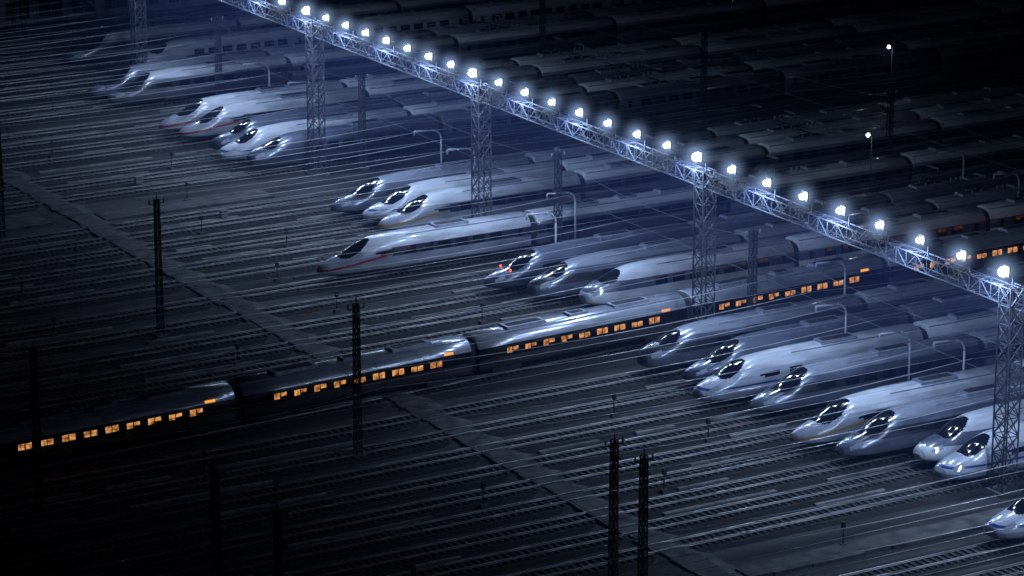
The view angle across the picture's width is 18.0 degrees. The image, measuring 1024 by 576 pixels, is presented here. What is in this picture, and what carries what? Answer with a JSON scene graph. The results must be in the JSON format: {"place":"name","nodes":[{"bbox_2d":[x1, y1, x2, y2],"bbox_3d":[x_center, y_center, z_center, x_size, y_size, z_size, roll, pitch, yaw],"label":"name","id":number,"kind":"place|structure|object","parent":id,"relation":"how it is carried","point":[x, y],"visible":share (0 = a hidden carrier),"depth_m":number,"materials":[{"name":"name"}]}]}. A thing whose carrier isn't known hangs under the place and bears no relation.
{"place":"outdoors","nodes":[
{"label":"outdoors","id":0,"kind":"place"},
{"bbox_2d":[1,215,52,232],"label":"pavement","id":1,"kind":"structure","parent":0,"point":[33,219],"depth_m":343.95,"materials":[{"name":"concrete"}]},
{"bbox_2d":[0,0,242,27],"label":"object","id":2,"kind":"structure","parent":0,"point":[83,10],"depth_m":449.50,"materials":[{"name":"grey metal"}]},
{"bbox_2d":[95,189,274,220],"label":"pavement","id":3,"kind":"structure","parent":0,"point":[120,214],"depth_m":351.51,"materials":[{"name":"concrete"}]},
{"bbox_2d":[0,0,1023,575],"bbox_3d":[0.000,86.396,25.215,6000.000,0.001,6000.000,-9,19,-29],"label":"ground","id":4,"kind":"structure","parent":0,"point":[734,556],"depth_m":300.33,"materials":[{"name":"black gravel"}]},
{"bbox_2d":[0,127,6,238],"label":"catenary mast","id":5,"kind":"object","parent":4,"relation":"on","point":[2,209],"visible":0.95,"depth_m":336.85,"materials":[{"name":"metal"}]},
{"bbox_2d":[23,341,46,506],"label":"catenary mast","id":6,"kind":"object","parent":4,"relation":"on","point":[34,412],"visible":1,"depth_m":258.44,"materials":[{"name":"metal"}]},
{"bbox_2d":[0,48,76,63],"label":"railway track","id":7,"kind":"structure","parent":4,"relation":"on","point":[13,58],"depth_m":424.60,"materials":[{"name":"metal"}]},
{"bbox_2d":[0,57,80,71],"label":"railway track","id":8,"kind":"structure","parent":4,"relation":"on","point":[32,63],"depth_m":419.88,"materials":[{"name":"metal"}]},
{"bbox_2d":[0,86,91,105],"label":"railway track","id":9,"kind":"structure","parent":4,"relation":"on","point":[47,95],"depth_m":402.30,"materials":[{"name":"metal"}]},
{"bbox_2d":[0,39,91,55],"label":"railway track","id":10,"kind":"structure","parent":4,"relation":"on","point":[43,48],"depth_m":429.88,"materials":[{"name":"grey metal"}]},
{"bbox_2d":[0,76,110,96],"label":"railway track","id":11,"kind":"structure","parent":4,"relation":"on","point":[8,92],"depth_m":407.18,"materials":[{"name":"metal"}]},
{"bbox_2d":[137,0,657,63],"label":"speed train","id":12,"kind":"object","parent":11,"relation":"on","point":[265,40],"visible":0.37,"depth_m":428.70,"materials":[{"name":"white paint"}]},
{"bbox_2d":[0,65,130,88],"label":"railway track","id":13,"kind":"structure","parent":4,"relation":"on","point":[44,80],"depth_m":412.33,"materials":[{"name":"metal"}]},
{"bbox_2d":[0,58,135,80],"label":"railway track","id":14,"kind":"structure","parent":4,"relation":"on","point":[60,69],"depth_m":417.37,"materials":[{"name":"grey metal"}]},
{"bbox_2d":[66,0,495,62],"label":"speed train","id":15,"kind":"object","parent":14,"relation":"on","point":[244,22],"visible":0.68,"depth_m":426.95,"materials":[{"name":"white paint"}]},
{"bbox_2d":[1,124,169,153],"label":"railway track","id":16,"kind":"structure","parent":4,"relation":"on","point":[17,147],"depth_m":380.70,"materials":[{"name":"grey metal"}]},
{"bbox_2d":[1,112,177,142],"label":"railway track","id":17,"kind":"structure","parent":4,"relation":"on","point":[77,128],"depth_m":385.95,"materials":[{"name":"grey metal"}]},
{"bbox_2d":[0,131,197,163],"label":"railway track","id":18,"kind":"structure","parent":4,"relation":"on","point":[30,155],"depth_m":376.79,"materials":[{"name":"grey metal"}]},
{"bbox_2d":[159,0,1023,130],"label":"speed train","id":19,"kind":"object","parent":18,"relation":"on","point":[380,77],"visible":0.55,"depth_m":406.48,"materials":[{"name":"white paint"}]},
{"bbox_2d":[2,137,214,171],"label":"railway track","id":20,"kind":"structure","parent":4,"relation":"on","point":[108,155],"depth_m":372.92,"materials":[{"name":"grey metal"}]},
{"bbox_2d":[178,1,1022,137],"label":"speed train","id":21,"kind":"object","parent":20,"relation":"on","point":[406,87],"visible":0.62,"depth_m":403.25,"materials":[{"name":"white paint"}]},
{"bbox_2d":[0,153,231,192],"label":"railway track","id":22,"kind":"structure","parent":4,"relation":"on","point":[102,172],"depth_m":366.26,"materials":[{"name":"grey metal"}]},
{"bbox_2d":[210,16,1022,149],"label":"speed train","id":23,"kind":"object","parent":22,"relation":"on","point":[234,133],"visible":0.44,"depth_m":396.83,"materials":[{"name":"white paint"},{"name":"glass"}]},
{"bbox_2d":[148,193,168,338],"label":"catenary mast","id":24,"kind":"object","parent":4,"relation":"on","point":[159,334],"visible":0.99,"depth_m":303.29,"materials":[{"name":"metal"}]},
{"bbox_2d":[0,256,332,320],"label":"railway track","id":25,"kind":"structure","parent":4,"relation":"on","point":[167,285],"depth_m":319.30,"materials":[{"name":"grey metal"}]},
{"bbox_2d":[0,203,338,263],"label":"railway track","id":26,"kind":"structure","parent":4,"relation":"on","point":[33,253],"depth_m":340.60,"materials":[{"name":"grey metal"}]},
{"bbox_2d":[0,188,356,249],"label":"railway track","id":27,"kind":"structure","parent":4,"relation":"on","point":[130,227],"depth_m":346.29,"materials":[{"name":"grey metal"}]},
{"bbox_2d":[0,212,368,275],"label":"railway track","id":28,"kind":"structure","parent":4,"relation":"on","point":[114,253],"depth_m":336.83,"materials":[{"name":"grey metal"}]},
{"bbox_2d":[331,83,1023,212],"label":"speed train","id":29,"kind":"object","parent":28,"relation":"on","point":[453,168],"visible":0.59,"depth_m":363.50,"materials":[{"name":"silver paint"}]},
{"bbox_2d":[0,235,369,304],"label":"railway track","id":30,"kind":"structure","parent":4,"relation":"on","point":[98,283],"depth_m":326.71,"materials":[{"name":"grey metal"}]},
{"bbox_2d":[378,103,1023,230],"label":"speed train","id":31,"kind":"object","parent":30,"relation":"on","point":[720,154],"visible":0.73,"depth_m":357.21,"materials":[{"name":"white paint"}]},
{"bbox_2d":[0,0,369,41],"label":"railway track","id":32,"kind":"structure","parent":4,"relation":"on","point":[192,16],"depth_m":448.17,"materials":[{"name":"grey metal"}]},
{"bbox_2d":[0,0,379,47],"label":"railway track","id":33,"kind":"structure","parent":4,"relation":"on","point":[31,41],"depth_m":436.05,"materials":[{"name":"grey metal"}]},
{"bbox_2d":[0,221,386,288],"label":"railway track","id":34,"kind":"structure","parent":4,"relation":"on","point":[188,257],"depth_m":331.90,"materials":[{"name":"grey metal"}]},
{"bbox_2d":[362,92,1023,220],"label":"speed train","id":35,"kind":"object","parent":34,"relation":"on","point":[390,201],"visible":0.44,"depth_m":360.48,"materials":[{"name":"white paint"}]},
{"bbox_2d":[200,447,208,471],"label":"signal post","id":36,"kind":"object","parent":4,"relation":"on","point":[204,467],"visible":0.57,"depth_m":268.58,"materials":[{"name":"metal"}]},
{"bbox_2d":[203,461,224,575],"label":"catenary mast","id":37,"kind":"object","parent":4,"relation":"on","point":[215,484],"visible":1,"depth_m":229.94,"materials":[{"name":"metal"}]},
{"bbox_2d":[211,16,222,94],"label":"catenary mast","id":38,"kind":"object","parent":4,"relation":"on","point":[217,32],"visible":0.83,"depth_m":397.07,"materials":[{"name":"metal"}]},
{"bbox_2d":[218,209,228,217],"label":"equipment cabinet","id":39,"kind":"object","parent":4,"relation":"on","point":[225,213],"visible":0.98,"depth_m":346.08,"materials":[{"name":"metal"}]},
{"bbox_2d":[0,270,495,364],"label":"railway track","id":40,"kind":"structure","parent":4,"relation":"on","point":[283,311],"depth_m":310.41,"materials":[{"name":"grey metal"}]},
{"bbox_2d":[243,63,269,85],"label":"catenary bracket","id":41,"kind":"object","parent":4,"relation":"on","point":[266,65],"visible":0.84,"depth_m":390.68,"materials":[{"name":"grey metal"}]},
{"bbox_2d":[0,0,1023,575],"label":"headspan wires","id":42,"kind":"object","parent":41,"relation":"attached to","point":[390,336],"visible":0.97,"depth_m":283.39,"materials":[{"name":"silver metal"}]},
{"bbox_2d":[0,286,531,384],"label":"railway track","id":43,"kind":"structure","parent":4,"relation":"on","point":[240,338],"depth_m":304.24,"materials":[{"name":"grey metal"}]},
{"bbox_2d":[483,165,1023,288],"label":"speed train","id":44,"kind":"object","parent":43,"relation":"on","point":[683,231],"visible":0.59,"depth_m":329.12,"materials":[{"name":"grey paint"}]},
{"bbox_2d":[0,245,534,343],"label":"railway track","id":45,"kind":"structure","parent":4,"relation":"on","point":[125,316],"depth_m":317.67,"materials":[{"name":"grey metal"}]},
{"bbox_2d":[316,133,1023,275],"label":"speed train","id":46,"kind":"object","parent":45,"relation":"on","point":[793,179],"visible":0.93,"depth_m":338.81,"materials":[{"name":"white paint"}]},
{"bbox_2d":[266,503,287,575],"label":"catenary mast","id":47,"kind":"object","parent":4,"relation":"on","point":[278,527],"visible":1,"depth_m":221.20,"materials":[{"name":"metal"}]},
{"bbox_2d":[0,295,585,405],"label":"railway track","id":48,"kind":"structure","parent":4,"relation":"on","point":[12,395],"depth_m":300.41,"materials":[{"name":"grey metal"}]},
{"bbox_2d":[527,172,1023,298],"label":"speed train","id":49,"kind":"object","parent":48,"relation":"on","point":[551,282],"visible":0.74,"depth_m":323.46,"materials":[{"name":"silver paint"}]},
{"bbox_2d":[0,305,599,421],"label":"railway track","id":50,"kind":"structure","parent":4,"relation":"on","point":[145,387],"depth_m":291.56,"materials":[{"name":"grey metal"}]},
{"bbox_2d":[579,185,1023,304],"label":"speed train","id":51,"kind":"object","parent":50,"relation":"on","point":[675,283],"visible":0.77,"depth_m":321.57,"materials":[{"name":"white paint"}]},
{"bbox_2d":[0,119,615,202],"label":"railway track","id":52,"kind":"structure","parent":4,"relation":"on","point":[105,183],"depth_m":361.72,"materials":[{"name":"grey metal"}]},
{"bbox_2d":[217,24,1023,160],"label":"speed train","id":53,"kind":"object","parent":52,"relation":"on","point":[252,139],"visible":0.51,"depth_m":390.85,"materials":[{"name":"white paint"}]},
{"bbox_2d":[0,340,653,485],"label":"railway track","id":54,"kind":"structure","parent":4,"relation":"on","point":[117,455],"depth_m":279.08,"materials":[{"name":"grey metal"}]},
{"bbox_2d":[0,223,1023,473],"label":"passenger train","id":55,"kind":"object","parent":54,"relation":"on","point":[528,341],"visible":0.8,"depth_m":289.15,"materials":[{"name":"silver paint"}]},
{"bbox_2d":[0,365,689,505],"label":"railway track","id":56,"kind":"structure","parent":4,"relation":"on","point":[381,429],"depth_m":276.33,"materials":[{"name":"grey metal"}]},
{"bbox_2d":[636,261,1023,368],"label":"speed train","id":57,"kind":"object","parent":56,"relation":"on","point":[674,356],"visible":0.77,"depth_m":298.40,"materials":[{"name":"silver paint"}]},
{"bbox_2d":[0,382,699,532],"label":"railway track","id":58,"kind":"structure","parent":4,"relation":"on","point":[374,452],"depth_m":271.04,"materials":[{"name":"grey metal"}]},
{"bbox_2d":[682,282,1023,381],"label":"speed train","id":59,"kind":"object","parent":58,"relation":"on","point":[973,301],"visible":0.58,"depth_m":294.88,"materials":[{"name":"grey paint"}]},
{"bbox_2d":[347,297,366,457],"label":"catenary mast","id":60,"kind":"object","parent":4,"relation":"on","point":[356,308],"visible":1,"depth_m":270.18,"materials":[{"name":"metal"}]},
{"bbox_2d":[355,70,369,170],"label":"catenary mast","id":61,"kind":"object","parent":4,"relation":"on","point":[360,123],"visible":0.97,"depth_m":366.07,"materials":[{"name":"metal"}]},
{"bbox_2d":[148,355,589,441],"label":"railway track","id":62,"kind":"structure","parent":4,"relation":"on","point":[564,366],"depth_m":292.67,"materials":[{"name":"metal"}]},
{"bbox_2d":[0,163,744,575],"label":"footpath","id":63,"kind":"structure","parent":4,"relation":"on","point":[694,561],"depth_m":283.66,"materials":[{"name":"concrete"}]},
{"bbox_2d":[0,396,754,556],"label":"railway track","id":64,"kind":"structure","parent":4,"relation":"on","point":[348,479],"depth_m":266.33,"materials":[{"name":"metal"}]},
{"bbox_2d":[692,301,1022,401],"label":"speed train","id":65,"kind":"object","parent":64,"relation":"on","point":[740,383],"visible":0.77,"depth_m":287.88,"materials":[{"name":"white paint"}]},
{"bbox_2d":[0,24,763,118],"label":"railway track","id":66,"kind":"structure","parent":4,"relation":"on","point":[30,111],"depth_m":396.08,"materials":[{"name":"metal"}]},
{"bbox_2d":[88,0,720,96],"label":"speed train","id":67,"kind":"object","parent":66,"relation":"on","point":[136,70],"visible":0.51,"depth_m":416.71,"materials":[{"name":"silver paint"}]},
{"bbox_2d":[0,405,824,575],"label":"railway track","id":68,"kind":"structure","parent":4,"relation":"on","point":[386,494],"depth_m":262.16,"materials":[{"name":"metal"}]},
{"bbox_2d":[749,320,1023,411],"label":"speed train","id":69,"kind":"object","parent":68,"relation":"on","point":[920,356],"visible":0.87,"depth_m":285.05,"materials":[{"name":"silver paint"}]},
{"bbox_2d":[39,424,800,575],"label":"railway track","id":70,"kind":"structure","parent":4,"relation":"on","point":[776,439],"depth_m":259.23,"materials":[{"name":"metal"}]},
{"bbox_2d":[413,129,441,162],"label":"catenary bracket","id":71,"kind":"object","parent":4,"relation":"on","point":[438,132],"visible":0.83,"depth_m":357.74,"materials":[{"name":"grey metal"}]},
{"bbox_2d":[479,483,487,508],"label":"signal post","id":72,"kind":"object","parent":4,"relation":"on","point":[482,506],"visible":1,"depth_m":260.10,"materials":[{"name":"metal"}]},
{"bbox_2d":[0,0,970,128],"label":"railway track","id":73,"kind":"structure","parent":4,"relation":"on","point":[90,112],"depth_m":395.49,"materials":[{"name":"metal"}]},
{"bbox_2d":[107,0,960,103],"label":"speed train","id":74,"kind":"object","parent":73,"relation":"on","point":[286,68],"visible":0.88,"depth_m":420.16,"materials":[{"name":"white paint"}]},
{"bbox_2d":[152,442,841,575],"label":"railway track","id":75,"kind":"structure","parent":4,"relation":"on","point":[411,536],"depth_m":257.46,"materials":[{"name":"metal"}]},
{"bbox_2d":[790,358,1023,444],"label":"speed train","id":76,"kind":"object","parent":75,"relation":"on","point":[821,430],"visible":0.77,"depth_m":274.55,"materials":[{"name":"white paint"}]},
{"bbox_2d":[0,11,1006,575],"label":"cable trough","id":77,"kind":"object","parent":4,"relation":"on","point":[230,489],"visible":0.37,"depth_m":291.84,"materials":[{"name":"concrete"}]},
{"bbox_2d":[0,65,1023,215],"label":"railway track","id":78,"kind":"structure","parent":4,"relation":"on","point":[294,169],"depth_m":378.50,"materials":[{"name":"metal"}]},
{"bbox_2d":[246,35,1023,167],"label":"speed train","id":79,"kind":"object","parent":78,"relation":"on","point":[573,100],"visible":0.93,"depth_m":389.05,"materials":[{"name":"grey paint"}]},
{"bbox_2d":[10,0,1023,498],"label":"floodlight gantry","id":80,"kind":"object","parent":4,"relation":"on","point":[1004,488],"visible":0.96,"depth_m":298.96,"materials":[{"name":"metal"}]},
{"bbox_2d":[526,212,556,242],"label":"catenary bracket","id":81,"kind":"object","parent":4,"relation":"on","point":[527,215],"visible":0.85,"depth_m":323.19,"materials":[{"name":"grey metal"}]},
{"bbox_2d":[551,147,564,242],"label":"catenary mast","id":82,"kind":"object","parent":4,"relation":"on","point":[557,180],"visible":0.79,"depth_m":330.24,"materials":[{"name":"grey metal"}]},
{"bbox_2d":[546,192,575,238],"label":"catenary bracket","id":83,"kind":"object","parent":4,"relation":"on","point":[573,195],"visible":0.79,"depth_m":331.72,"materials":[{"name":"grey metal"}]},
{"bbox_2d":[268,450,917,575],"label":"railway track","id":84,"kind":"structure","parent":4,"relation":"on","point":[462,546],"depth_m":256.28,"materials":[{"name":"metal"}]},
{"bbox_2d":[835,378,1023,456],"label":"speed train","id":85,"kind":"object","parent":84,"relation":"on","point":[902,439],"visible":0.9,"depth_m":270.95,"materials":[{"name":"silver paint"}]},
{"bbox_2d":[604,432,623,575],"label":"catenary mast","id":86,"kind":"object","parent":4,"relation":"on","point":[614,469],"visible":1,"depth_m":236.38,"materials":[{"name":"metal"}]},
{"bbox_2d":[610,393,617,417],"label":"signal post","id":87,"kind":"object","parent":4,"relation":"on","point":[611,414],"visible":0.96,"depth_m":282.30,"materials":[{"name":"metal"}]},
{"bbox_2d":[634,448,653,575],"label":"catenary mast","id":88,"kind":"object","parent":4,"relation":"on","point":[643,471],"visible":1,"depth_m":232.98,"materials":[{"name":"metal"}]},
{"bbox_2d":[379,461,941,575],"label":"railway track","id":89,"kind":"structure","parent":4,"relation":"on","point":[537,553],"depth_m":257.01,"materials":[{"name":"grey metal"}]},
{"bbox_2d":[913,398,1023,461],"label":"speed train","id":90,"kind":"object","parent":89,"relation":"on","point":[949,437],"visible":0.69,"depth_m":268.65,"materials":[{"name":"white paint"}]},
{"bbox_2d":[659,468,668,493],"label":"signal post","id":91,"kind":"object","parent":4,"relation":"on","point":[664,490],"visible":1,"depth_m":263.50,"materials":[{"name":"metal"}]},
{"bbox_2d":[696,27,710,122],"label":"catenary mast","id":92,"kind":"object","parent":4,"relation":"on","point":[704,58],"visible":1,"depth_m":388.78,"materials":[{"name":"metal"}]},
{"bbox_2d":[704,418,711,442],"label":"signal post","id":93,"kind":"object","parent":4,"relation":"on","point":[708,422],"visible":0.98,"depth_m":275.85,"materials":[{"name":"metal"}]},
{"bbox_2d":[746,224,760,310],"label":"catenary mast","id":94,"kind":"object","parent":4,"relation":"on","point":[752,236],"visible":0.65,"depth_m":301.13,"materials":[{"name":"metal"}]},
{"bbox_2d":[496,472,1023,575],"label":"railway track","id":95,"kind":"structure","parent":4,"relation":"on","point":[828,519],"depth_m":256.12,"materials":[{"name":"grey metal"}]},
{"bbox_2d":[934,420,1023,479],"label":"speed train","id":96,"kind":"object","parent":95,"relation":"on","point":[972,455],"visible":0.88,"depth_m":264.13,"materials":[{"name":"white paint"}]},
{"bbox_2d":[815,261,845,293],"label":"catenary bracket","id":97,"kind":"object","parent":4,"relation":"on","point":[842,263],"visible":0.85,"depth_m":306.25,"materials":[{"name":"grey metal"}]},
{"bbox_2d":[815,303,846,332],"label":"catenary bracket","id":98,"kind":"object","parent":4,"relation":"on","point":[835,304],"visible":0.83,"depth_m":292.30,"materials":[{"name":"grey metal"}]},
{"bbox_2d":[885,90,896,154],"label":"catenary mast","id":99,"kind":"object","parent":4,"relation":"on","point":[890,103],"visible":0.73,"depth_m":357.57,"materials":[{"name":"metal"}]},
{"bbox_2d":[878,331,910,380],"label":"catenary bracket","id":100,"kind":"object","parent":4,"relation":"on","point":[909,338],"visible":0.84,"depth_m":284.70,"materials":[{"name":"grey metal"}]},
{"bbox_2d":[829,538,1023,575],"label":"railway track","id":101,"kind":"structure","parent":4,"relation":"on","point":[969,549],"depth_m":248.46,"materials":[{"name":"grey metal"}]},
{"bbox_2d":[983,495,1023,539],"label":"speed train","id":102,"kind":"object","parent":101,"relation":"on","point":[1015,509],"visible":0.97,"depth_m":250.33,"materials":[{"name":"white paint"}]},
{"bbox_2d":[933,339,965,369],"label":"catenary bracket","id":103,"kind":"object","parent":4,"relation":"on","point":[953,340],"visible":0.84,"depth_m":281.72,"materials":[{"name":"grey metal"}]},
{"bbox_2d":[938,150,964,176],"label":"catenary bracket","id":104,"kind":"object","parent":4,"relation":"on","point":[939,152],"visible":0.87,"depth_m":348.05,"materials":[{"name":"grey metal"}]},
{"bbox_2d":[953,559,1023,575],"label":"railway track","id":105,"kind":"structure","parent":4,"relation":"on","point":[1014,568],"depth_m":246.23,"materials":[{"name":"grey metal"}]},
{"bbox_2d":[993,172,1019,195],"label":"catenary bracket","id":106,"kind":"object","parent":4,"relation":"on","point":[1009,173],"visible":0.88,"depth_m":338.60,"materials":[{"name":"grey metal"}]},
{"bbox_2d":[0,0,1023,575],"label":"overhead wires","id":107,"kind":"object","parent":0,"point":[450,290],"visible":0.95,"depth_m":293.59,"materials":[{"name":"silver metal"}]},
{"bbox_2d":[735,508,1004,575],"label":"pavement","id":108,"kind":"structure","parent":0,"point":[967,522],"depth_m":251.58,"materials":[{"name":"concrete"}]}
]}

